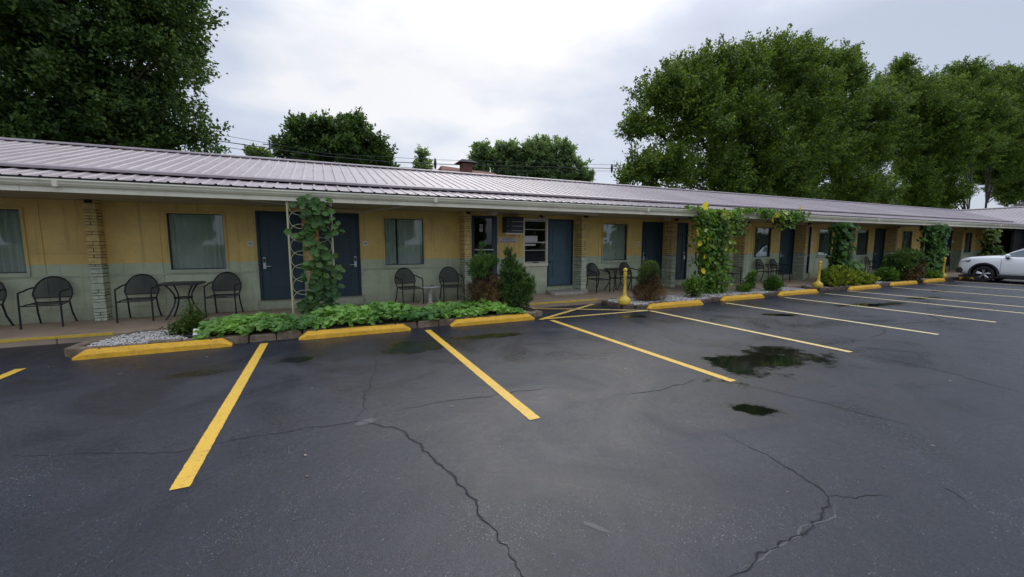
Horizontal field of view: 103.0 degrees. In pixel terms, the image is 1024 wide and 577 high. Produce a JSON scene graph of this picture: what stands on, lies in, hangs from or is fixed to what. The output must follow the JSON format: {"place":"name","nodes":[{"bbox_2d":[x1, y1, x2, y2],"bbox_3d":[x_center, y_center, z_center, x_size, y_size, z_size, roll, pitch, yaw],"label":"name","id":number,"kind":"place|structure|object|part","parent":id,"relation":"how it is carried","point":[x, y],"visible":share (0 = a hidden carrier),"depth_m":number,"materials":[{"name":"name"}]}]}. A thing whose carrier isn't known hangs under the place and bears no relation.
{"place":"outdoors","nodes":[
{"label":"outdoors","id":0,"kind":"place"},
{"bbox_2d":[203,144,518,170],"bbox_3d":[-6.382,-9.921,31.393,48.439,1.633,0.029,-3,7,-25],"label":"overhead wire","id":1,"kind":"object","parent":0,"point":[403,167],"visible":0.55,"depth_m":31.79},
{"bbox_2d":[189,129,604,164],"bbox_3d":[-6.336,-10.544,31.346,48.281,1.622,0.025,-3,7,-25],"label":"overhead wire","id":2,"kind":"object","parent":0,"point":[411,158],"visible":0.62,"depth_m":30.38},
{"bbox_2d":[199,138,621,172],"bbox_3d":[-6.359,-10.117,31.384,48.361,1.767,0.240,-3,7,-25],"label":"overhead wire","id":3,"kind":"object","parent":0,"point":[435,165],"visible":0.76,"depth_m":31.21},
{"bbox_2d":[0,270,962,347],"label":"walkway","id":4,"kind":"structure","parent":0,"point":[33,334],"depth_m":8.01,"materials":[{"name":"concrete"}]},
{"bbox_2d":[0,281,14,325],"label":"patio chair","id":5,"kind":"object","parent":4,"relation":"on","point":[3,293],"visible":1,"depth_m":7.47,"materials":[{"name":"black metal"}]},
{"bbox_2d":[16,276,77,329],"bbox_3d":[-8.686,0.239,7.629,0.600,0.915,0.636,-3,7,-28],"label":"patio chair","id":6,"kind":"object","parent":4,"relation":"on","point":[53,287],"visible":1,"depth_m":7.77,"materials":[{"name":"black metal"}]},
{"bbox_2d":[114,274,162,322],"bbox_3d":[-7.487,0.178,8.178,0.600,0.915,0.636,-3,7,-27],"label":"patio chair","id":7,"kind":"object","parent":4,"relation":"on","point":[140,284],"visible":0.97,"depth_m":8.32,"materials":[{"name":"black metal"}]},
{"bbox_2d":[156,281,205,320],"bbox_3d":[-6.773,0.246,8.407,0.748,0.735,0.748,-3,7,-25],"label":"bistro table","id":8,"kind":"object","parent":4,"relation":"on","point":[179,283],"visible":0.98,"depth_m":8.31,"materials":[{"name":"black metal"}]},
{"bbox_2d":[203,272,243,315],"bbox_3d":[-6.195,0.113,8.771,0.600,0.915,0.636,-2,7,-20],"label":"patio chair","id":9,"kind":"object","parent":4,"relation":"on","point":[226,281],"visible":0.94,"depth_m":8.94,"materials":[{"name":"black metal"}]},
{"bbox_2d":[394,268,423,303],"bbox_3d":[-2.631,-0.063,10.350,0.600,0.915,0.636,-5,8,-37],"label":"patio chair","id":10,"kind":"object","parent":4,"relation":"on","point":[404,276],"visible":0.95,"depth_m":10.48,"materials":[{"name":"black metal"}]},
{"bbox_2d":[420,285,438,303],"bbox_3d":[-2.121,0.158,10.502,0.514,0.439,0.516,-3,7,-25],"label":"side table","id":11,"kind":"object","parent":4,"relation":"on","point":[429,289],"visible":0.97,"depth_m":10.46,"materials":[{"name":"white plastic"}]},
{"bbox_2d":[439,267,464,301],"bbox_3d":[-1.609,-0.110,10.776,0.600,0.915,0.636,-3,7,-23],"label":"patio chair","id":12,"kind":"object","parent":4,"relation":"on","point":[448,274],"visible":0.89,"depth_m":10.96,"materials":[{"name":"black metal"}]},
{"bbox_2d":[0,137,1023,324],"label":"motel building","id":13,"kind":"structure","parent":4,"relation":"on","point":[94,225],"depth_m":10.01,"materials":[{"name":"yellow paint"}]},
{"bbox_2d":[0,206,31,277],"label":"window","id":14,"kind":"structure","parent":13,"relation":"in","point":[14,254],"depth_m":7.69,"materials":[{"name":"glass"}]},
{"bbox_2d":[163,211,228,273],"bbox_3d":[-6.821,-1.005,8.855,1.070,1.315,0.200,-3,7,-25],"label":"window","id":15,"kind":"structure","parent":13,"relation":"in","point":[198,240],"depth_m":8.87,"materials":[{"name":"clear glass"}]},
{"bbox_2d":[255,211,304,299],"bbox_3d":[-5.391,-0.766,9.509,0.920,2.035,0.166,-3,7,-25],"label":"door","id":16,"kind":"structure","parent":13,"relation":"in","point":[272,243],"depth_m":9.49,"materials":[{"name":"paint"}]},
{"bbox_2d":[319,213,361,295],"bbox_3d":[-4.229,-0.825,10.042,0.920,2.035,0.166,-3,7,-25],"label":"door","id":17,"kind":"structure","parent":13,"relation":"in","point":[347,245],"depth_m":10.11,"materials":[{"name":"paint"}]},
{"bbox_2d":[382,217,425,267],"bbox_3d":[-2.830,-1.208,10.684,1.080,1.315,0.197,-3,7,-25],"label":"window","id":18,"kind":"structure","parent":13,"relation":"in","point":[410,230],"depth_m":10.72,"materials":[{"name":"clear glass"}]},
{"bbox_2d":[472,215,496,288],"bbox_3d":[-0.789,-0.948,11.629,0.760,2.220,0.160,-3,7,-25],"label":"screen door","id":19,"kind":"structure","parent":13,"relation":"in","point":[484,228],"depth_m":11.55,"materials":[{"name":"paint"}]},
{"bbox_2d":[498,238,516,242],"bbox_3d":[-0.143,-1.403,11.827,0.600,0.150,0.053,-3,7,-25],"label":"wall sign","id":20,"kind":"object","parent":13,"relation":"attached to","point":[507,240],"visible":1,"depth_m":11.81,"materials":[{"name":"white plastic"}]},
{"bbox_2d":[523,218,547,265],"bbox_3d":[0.702,-1.383,12.245,0.840,1.410,0.130,-3,7,-25],"label":"office window","id":21,"kind":"structure","parent":13,"relation":"in","point":[535,239],"depth_m":12.28,"materials":[{"name":"beige paint"}]},
{"bbox_2d":[547,219,573,285],"bbox_3d":[1.490,-1.116,12.668,0.920,2.035,0.160,-3,7,-25],"label":"door","id":22,"kind":"structure","parent":13,"relation":"in","point":[560,231],"depth_m":12.68,"materials":[{"name":"paint"}]},
{"bbox_2d":[601,222,628,262],"bbox_3d":[3.380,-1.524,13.533,1.080,1.315,0.198,-3,7,-25],"label":"window","id":23,"kind":"structure","parent":13,"relation":"in","point":[614,244],"depth_m":13.59,"materials":[{"name":"clear glass"}]},
{"bbox_2d":[640,222,663,278],"bbox_3d":[4.869,-1.288,14.215,0.940,2.035,0.166,-3,7,-25],"label":"door","id":24,"kind":"structure","parent":13,"relation":"in","point":[652,232],"depth_m":14.20,"materials":[{"name":"paint"}]},
{"bbox_2d":[675,223,688,279],"bbox_3d":[5.977,-1.344,14.723,0.920,2.035,0.166,-3,7,-25],"label":"door","id":25,"kind":"structure","parent":13,"relation":"in","point":[682,228],"depth_m":14.81,"materials":[{"name":"paint"}]},
{"bbox_2d":[752,226,772,258],"bbox_3d":[10.200,-1.863,16.612,1.100,1.310,0.110,-3,7,-25],"label":"window","id":26,"kind":"structure","parent":13,"relation":"in","point":[762,238],"depth_m":16.66,"materials":[{"name":"clear glass"}]},
{"bbox_2d":[778,226,794,273],"bbox_3d":[11.666,-1.633,17.332,0.930,2.035,0.166,-3,7,-25],"label":"door","id":27,"kind":"structure","parent":13,"relation":"in","point":[787,239],"depth_m":17.36,"materials":[{"name":"paint"}]},
{"bbox_2d":[806,226,811,272],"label":"door","id":28,"kind":"structure","parent":13,"relation":"in","point":[810,228],"depth_m":17.96,"materials":[{"name":"paint"}]},
{"bbox_2d":[816,228,833,257],"bbox_3d":[14.136,-2.063,18.417,1.090,1.310,0.110,-3,7,-25],"label":"window","id":29,"kind":"structure","parent":13,"relation":"in","point":[823,250],"depth_m":18.44,"materials":[{"name":"clear glass"}]},
{"bbox_2d":[855,229,869,256],"bbox_3d":[16.905,-2.204,19.688,1.090,1.310,0.110,-3,7,-25],"label":"window","id":30,"kind":"structure","parent":13,"relation":"in","point":[862,236],"depth_m":19.76,"materials":[{"name":"clear glass"}]},
{"bbox_2d":[872,228,885,269],"bbox_3d":[18.335,-1.973,20.390,0.940,2.035,0.166,-3,7,-25],"label":"door","id":31,"kind":"structure","parent":13,"relation":"in","point":[879,242],"depth_m":20.41,"materials":[{"name":"paint"}]},
{"bbox_2d":[900,230,913,249],"bbox_3d":[20.764,-2.400,21.457,1.090,1.310,0.110,-3,7,-25],"label":"window","id":32,"kind":"structure","parent":13,"relation":"in","point":[906,238],"depth_m":21.51,"materials":[{"name":"glass"}]},
{"bbox_2d":[943,231,952,265],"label":"door","id":33,"kind":"structure","parent":13,"relation":"in","point":[949,240],"depth_m":23.58,"materials":[{"name":"paint"}]},
{"bbox_2d":[963,232,973,253],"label":"window","id":34,"kind":"structure","parent":13,"relation":"in","point":[968,239],"depth_m":24.60,"materials":[{"name":"glass"}]},
{"bbox_2d":[586,263,609,292],"bbox_3d":[2.681,-0.339,12.842,0.600,0.915,0.636,-4,7,-30],"label":"patio chair","id":35,"kind":"object","parent":4,"relation":"on","point":[592,269],"visible":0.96,"depth_m":12.97,"materials":[{"name":"black metal"}]},
{"bbox_2d":[604,268,623,291],"bbox_3d":[3.327,-0.278,13.127,0.748,0.735,0.748,-3,7,-25],"label":"bistro table","id":36,"kind":"object","parent":4,"relation":"on","point":[614,277],"visible":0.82,"depth_m":13.06,"materials":[{"name":"black metal"}]},
{"bbox_2d":[617,262,642,290],"bbox_3d":[3.882,-0.399,13.382,0.600,0.915,0.636,-4,8,-33],"label":"patio chair","id":37,"kind":"object","parent":4,"relation":"on","point":[625,265],"visible":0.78,"depth_m":13.53,"materials":[{"name":"black metal"}]},
{"bbox_2d":[720,263,740,282],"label":"patio chair","id":38,"kind":"object","parent":4,"relation":"on","point":[732,273],"visible":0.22,"depth_m":15.28,"materials":[{"name":"black metal"}]},
{"bbox_2d":[755,259,776,280],"bbox_3d":[10.081,-0.716,16.236,0.600,0.915,0.636,-3,7,-29],"label":"patio chair","id":39,"kind":"object","parent":4,"relation":"on","point":[759,264],"visible":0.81,"depth_m":16.35,"materials":[{"name":"black metal"}]},
{"bbox_2d":[769,259,790,280],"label":"patio chair","id":40,"kind":"object","parent":4,"relation":"on","point":[772,261],"visible":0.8,"depth_m":16.66,"materials":[{"name":"black metal"}]},
{"bbox_2d":[864,256,882,272],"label":"patio chair","id":41,"kind":"object","parent":4,"relation":"on","point":[867,261],"visible":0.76,"depth_m":19.59,"materials":[{"name":"black metal"}]},
{"bbox_2d":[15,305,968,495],"bbox_3d":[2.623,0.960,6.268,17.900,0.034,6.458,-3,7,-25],"label":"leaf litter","id":42,"kind":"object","parent":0,"point":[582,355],"visible":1,"depth_m":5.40,"materials":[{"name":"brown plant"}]},
{"bbox_2d":[0,279,1023,576],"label":"parking lot","id":43,"kind":"structure","parent":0,"point":[794,435],"depth_m":3.31,"materials":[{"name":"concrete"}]},
{"bbox_2d":[72,338,232,359],"bbox_3d":[-5.403,0.904,6.213,1.900,0.133,0.175,-3,7,-25],"label":"wheel stop","id":44,"kind":"object","parent":43,"relation":"on","point":[108,352],"visible":1,"depth_m":6.13,"materials":[{"name":"yellow paint"}]},
{"bbox_2d":[64,307,541,357],"bbox_3d":[-3.105,0.696,8.082,8.007,0.176,1.287,-3,7,-25],"label":"planter bed","id":45,"kind":"object","parent":43,"relation":"on","point":[150,336],"visible":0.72,"depth_m":6.93,"materials":[{"name":"grey gravel"}]},
{"bbox_2d":[159,299,212,335],"bbox_3d":[-5.509,0.505,6.927,0.762,0.647,0.592,-3,7,-25],"label":"shrub","id":46,"kind":"object","parent":45,"relation":"on","point":[190,320],"visible":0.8,"depth_m":6.88,"materials":[{"name":"green plant"}]},
{"bbox_2d":[183,333,213,337],"bbox_3d":[-5.187,0.776,6.786,0.460,0.060,0.320,-3,7,-25],"label":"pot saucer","id":47,"kind":"object","parent":45,"relation":"on","point":[191,335],"visible":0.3,"depth_m":6.75,"materials":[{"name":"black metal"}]},
{"bbox_2d":[286,201,335,313],"bbox_3d":[-4.016,-0.545,8.192,0.818,2.536,0.059,-3,7,-25],"label":"trellis","id":48,"kind":"object","parent":45,"relation":"on","point":[290,257],"visible":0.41,"depth_m":8.08,"materials":[{"name":"beige paint"}]},
{"bbox_2d":[283,194,346,313],"bbox_3d":[-3.838,-0.640,8.077,0.937,2.404,0.718,0,6,4],"label":"climbing vine","id":49,"kind":"object","parent":48,"relation":"attached to","point":[317,211],"visible":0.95,"depth_m":8.02,"materials":[{"name":"green plant"}]},
{"bbox_2d":[192,298,525,339],"bbox_3d":[-2.636,0.467,8.222,6.004,0.471,1.411,-3,7,-25],"label":"leafy ground cover","id":50,"kind":"object","parent":45,"relation":"on","point":[349,313],"visible":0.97,"depth_m":7.60,"materials":[{"name":"green plant"}]},
{"bbox_2d":[460,240,513,312],"bbox_3d":[-0.521,-0.260,9.144,1.211,1.706,1.056,2,7,14],"label":"evergreen shrub","id":51,"kind":"object","parent":45,"relation":"on","point":[481,265],"visible":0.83,"depth_m":9.03,"materials":[{"name":"green plant"}]},
{"bbox_2d":[492,243,536,308],"bbox_3d":[0.042,-0.261,9.298,1.198,1.651,0.954,-3,7,-25],"label":"juniper","id":52,"kind":"object","parent":45,"relation":"on","point":[518,283],"visible":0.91,"depth_m":9.19,"materials":[{"name":"green plant"}]},
{"bbox_2d":[299,324,410,339],"bbox_3d":[-2.812,0.770,7.418,1.900,0.133,0.175,-3,7,-24],"label":"wheel stop","id":53,"kind":"object","parent":43,"relation":"on","point":[342,332],"visible":1,"depth_m":7.33,"materials":[{"name":"yellow paint"}]},
{"bbox_2d":[450,313,534,326],"bbox_3d":[-0.377,0.647,8.531,1.880,0.133,0.174,-3,7,-25],"label":"wheel stop","id":54,"kind":"object","parent":43,"relation":"on","point":[488,320],"visible":1,"depth_m":8.43,"materials":[{"name":"yellow paint"}]},
{"bbox_2d":[646,300,703,308],"bbox_3d":[4.297,0.410,10.667,1.910,0.133,0.175,-3,7,-24],"label":"wheel stop","id":55,"kind":"object","parent":43,"relation":"on","point":[674,304],"visible":1,"depth_m":10.55,"materials":[{"name":"yellow paint"}]},
{"bbox_2d":[601,287,806,308],"bbox_3d":[6.406,0.228,12.427,8.413,0.143,1.238,-3,7,-25],"label":"planter bed","id":56,"kind":"object","parent":43,"relation":"on","point":[642,304],"visible":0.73,"depth_m":11.64,"materials":[{"name":"light grey gravel"},{"name":"grey gravel"}]},
{"bbox_2d":[618,268,630,304],"bbox_3d":[2.894,-0.067,10.444,0.316,0.930,0.316,-3,7,-25],"label":"yellow post","id":57,"kind":"object","parent":56,"relation":"on","point":[624,299],"visible":1,"depth_m":10.39,"materials":[{"name":"plastic"}]},
{"bbox_2d":[631,259,668,301],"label":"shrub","id":58,"kind":"object","parent":56,"relation":"on","point":[647,286],"visible":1,"depth_m":11.02,"materials":[{"name":"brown plant"}]},
{"bbox_2d":[679,273,709,297],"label":"shrub","id":59,"kind":"object","parent":56,"relation":"on","point":[696,285],"visible":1,"depth_m":11.79,"materials":[{"name":"green plant"}]},
{"bbox_2d":[732,269,758,291],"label":"shrub","id":60,"kind":"object","parent":56,"relation":"on","point":[748,284],"visible":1,"depth_m":13.17,"materials":[{"name":"green plant"}]},
{"bbox_2d":[762,273,785,290],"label":"shrub","id":61,"kind":"object","parent":56,"relation":"on","point":[775,282],"visible":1,"depth_m":13.38,"materials":[{"name":"green plant"}]},
{"bbox_3d":[6.303,-1.068,12.913,0.838,2.536,0.038,-3,7,-25],"label":"trellis","id":62,"kind":"object","parent":56,"relation":"on","visible":0},
{"bbox_2d":[684,202,811,294],"bbox_3d":[7.806,-1.318,13.409,5.978,2.942,1.224,-3,7,-25],"label":"climbing vine","id":63,"kind":"object","parent":62,"relation":"attached to","point":[714,229],"visible":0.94,"depth_m":12.59,"materials":[{"name":"green plant"}]},
{"bbox_2d":[720,293,764,300],"bbox_3d":[6.860,0.251,12.098,1.830,0.133,0.176,-3,7,-24],"label":"wheel stop","id":64,"kind":"object","parent":43,"relation":"on","point":[741,297],"visible":1,"depth_m":11.98,"materials":[{"name":"yellow paint"}]},
{"bbox_2d":[777,289,818,295],"bbox_3d":[9.360,0.117,13.307,2.050,0.133,0.175,-3,7,-25],"label":"wheel stop","id":65,"kind":"object","parent":43,"relation":"on","point":[796,292],"visible":1,"depth_m":13.18,"materials":[{"name":"yellow paint"}]},
{"bbox_2d":[801,280,911,290],"bbox_3d":[13.707,-0.157,15.900,7.117,0.151,0.997,-3,7,-25],"label":"planter bed","id":66,"kind":"object","parent":43,"relation":"on","point":[844,287],"visible":0.34,"depth_m":14.60,"materials":[{"name":"soil"}]},
{"bbox_2d":[812,261,822,286],"bbox_3d":[10.922,-0.515,14.488,0.316,0.930,0.316,0,6,-25],"label":"yellow post","id":67,"kind":"object","parent":66,"relation":"on","point":[817,283],"visible":0.98,"depth_m":14.45,"materials":[{"name":"plastic"}]},
{"bbox_2d":[816,264,880,286],"bbox_3d":[12.630,-0.491,15.306,3.400,0.942,1.072,-3,7,-25],"label":"juniper","id":68,"kind":"object","parent":66,"relation":"on","point":[837,276],"visible":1,"depth_m":14.79,"materials":[{"name":"green plant"}]},
{"bbox_2d":[873,266,902,281],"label":"shrub","id":69,"kind":"object","parent":66,"relation":"on","point":[883,273],"visible":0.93,"depth_m":16.66,"materials":[{"name":"green plant"}]},
{"bbox_2d":[880,246,930,280],"bbox_3d":[16.731,-1.025,17.366,2.506,1.549,1.336,-3,7,-25],"label":"bush","id":70,"kind":"object","parent":66,"relation":"on","point":[909,264],"visible":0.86,"depth_m":16.92,"materials":[{"name":"green plant"}]},
{"bbox_3d":[12.782,-1.398,15.885,0.708,2.536,0.038,-3,7,-25],"label":"trellis","id":71,"kind":"object","parent":66,"relation":"in","visible":0},
{"bbox_2d":[825,222,864,270],"bbox_3d":[13.024,-1.434,15.868,1.945,2.255,0.979,-3,7,-25],"label":"climbing vine","id":72,"kind":"object","parent":71,"relation":"attached to","point":[842,254],"visible":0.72,"depth_m":15.54,"materials":[{"name":"green plant"}]},
{"bbox_2d":[847,284,880,289],"bbox_3d":[12.874,-0.055,14.860,2.020,0.133,0.176,-3,7,-24],"label":"wheel stop","id":73,"kind":"object","parent":43,"relation":"on","point":[860,287],"visible":0.98,"depth_m":14.73,"materials":[{"name":"yellow paint"}]},
{"bbox_2d":[889,281,917,285],"bbox_3d":[15.792,-0.228,16.414,2.030,0.133,0.175,-3,7,-25],"label":"wheel stop","id":74,"kind":"object","parent":43,"relation":"on","point":[902,283],"visible":0.98,"depth_m":16.28,"materials":[{"name":"yellow paint"}]},
{"bbox_2d":[922,278,944,282],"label":"wheel stop","id":75,"kind":"object","parent":43,"relation":"on","point":[933,280],"visible":0.98,"depth_m":17.46,"materials":[{"name":"yellow paint"}]},
{"bbox_2d":[917,275,959,281],"bbox_3d":[19.515,-0.465,18.706,5.022,0.143,0.744,-3,7,-25],"label":"planter bed","id":76,"kind":"object","parent":43,"relation":"on","point":[951,277],"visible":0.31,"depth_m":18.51,"materials":[{"name":"grey gravel"}]},
{"bbox_2d":[922,269,943,278],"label":"shrub","id":77,"kind":"object","parent":76,"relation":"on","point":[931,273],"visible":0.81,"depth_m":18.17,"materials":[{"name":"green plant"}]},
{"bbox_2d":[942,257,947,277],"bbox_3d":[19.632,-0.963,18.523,0.316,0.930,0.316,-5,9,-24],"label":"yellow post","id":78,"kind":"object","parent":76,"relation":"on","point":[945,275],"visible":0.77,"depth_m":18.47,"materials":[{"name":"plastic"}]},
{"bbox_3d":[19.242,-1.727,18.847,0.838,2.536,0.038,-3,7,-25],"label":"trellis","id":79,"kind":"object","parent":76,"relation":"in","visible":0},
{"bbox_2d":[916,224,953,272],"bbox_3d":[19.562,-1.732,18.908,2.101,2.540,1.135,-3,7,-25],"label":"climbing vine","id":80,"kind":"object","parent":79,"relation":"attached to","point":[935,249],"visible":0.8,"depth_m":18.52,"materials":[{"name":"green plant"}]},
{"bbox_2d":[890,206,1023,252],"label":"motel wing","id":81,"kind":"structure","parent":43,"relation":"on","point":[1015,215],"depth_m":26.06,"materials":[{"name":"grey metal"}]},
{"bbox_2d":[959,276,973,278],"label":"wheel stop","id":82,"kind":"object","parent":43,"relation":"on","point":[960,277],"visible":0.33,"depth_m":18.85,"materials":[{"name":"yellow paint"}]},
{"bbox_2d":[955,248,1023,281],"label":"parked car","id":83,"kind":"object","parent":43,"relation":"on","point":[995,267],"visible":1,"depth_m":17.34,"materials":[{"name":"white paint"}]},
{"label":"side window","id":84,"kind":"part","parent":83,"relation":"part of","materials":[{"name":"grey glass"}]},
{"bbox_2d":[2,0,1023,209],"label":"sky","id":85,"kind":"structure","parent":0,"point":[444,76],"materials":[{"name":"white"}]},
{"label":"ground","id":86,"kind":"structure","parent":0,"visible":0},
{"bbox_2d":[0,0,233,153],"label":"maple tree","id":87,"kind":"object","parent":86,"relation":"on","point":[60,51],"visible":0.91,"depth_m":15.73,"materials":[{"name":"green plant"}]},
{"bbox_2d":[243,142,273,157],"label":"tree","id":88,"kind":"object","parent":86,"relation":"on","point":[264,151],"visible":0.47,"depth_m":45.44,"materials":[{"name":"green plant"}]},
{"bbox_2d":[267,106,400,166],"bbox_3d":[-15.835,-9.639,37.523,11.259,14.297,6.289,-3,7,-25],"label":"round tree","id":89,"kind":"object","parent":86,"relation":"on","point":[351,136],"visible":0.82,"depth_m":35.87,"materials":[{"name":"green plant"}]},
{"bbox_2d":[412,144,433,169],"bbox_3d":[-8.540,-8.252,39.494,2.540,11.097,2.354,0,6,0],"label":"slender tree","id":90,"kind":"object","parent":86,"relation":"on","point":[421,157],"visible":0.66,"depth_m":38.67,"materials":[{"name":"green plant"}]},
{"bbox_2d":[439,159,496,174],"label":"red roof house","id":91,"kind":"structure","parent":86,"relation":"on","point":[464,165],"depth_m":36.03,"materials":[{"name":"brick"}]},
{"bbox_2d":[467,137,532,176],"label":"pale tree","id":92,"kind":"object","parent":86,"relation":"on","point":[504,152],"visible":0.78,"depth_m":62.17,"materials":[{"name":"green plant"}]},
{"bbox_2d":[514,133,595,181],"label":"pale tree","id":93,"kind":"object","parent":86,"relation":"on","point":[542,150],"visible":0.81,"depth_m":63.52,"materials":[{"name":"green plant"}]},
{"bbox_2d":[611,23,870,197],"bbox_3d":[20.130,-13.232,36.984,26.614,21.562,10.023,-3,7,-25],"label":"silver maple","id":94,"kind":"object","parent":86,"relation":"on","point":[722,99],"visible":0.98,"depth_m":34.37,"materials":[{"name":"green plant"}]},
{"bbox_2d":[802,38,921,203],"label":"silver maple","id":95,"kind":"object","parent":86,"relation":"on","point":[855,177],"visible":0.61,"depth_m":44.29,"materials":[{"name":"green plant"}]},
{"bbox_2d":[811,185,947,208],"bbox_3d":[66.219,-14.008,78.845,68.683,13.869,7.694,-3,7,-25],"label":"maple tree","id":96,"kind":"object","parent":86,"relation":"on","point":[896,200],"visible":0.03,"depth_m":75.33,"materials":[{"name":"green plant"}]},
{"bbox_2d":[867,51,1023,209],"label":"silver maple","id":97,"kind":"object","parent":86,"relation":"on","point":[934,156],"visible":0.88,"depth_m":63.47,"materials":[{"name":"green plant"}]},
{"bbox_2d":[956,59,1023,207],"bbox_3d":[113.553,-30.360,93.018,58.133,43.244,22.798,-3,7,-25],"label":"silver maple","id":98,"kind":"object","parent":86,"relation":"on","point":[998,167],"visible":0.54,"depth_m":84.17,"materials":[{"name":"green plant"}]},
{"bbox_3d":[25.326,-2.036,21.637,1.038,2.536,0.038,-3,7,-25],"label":"trellis","id":99,"kind":"object","parent":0,"visible":0},
{"bbox_2d":[975,228,1005,255],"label":"climbing vine","id":100,"kind":"object","parent":99,"relation":"attached to","point":[993,234],"visible":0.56,"depth_m":21.24,"materials":[{"name":"green plant"}]}
]}

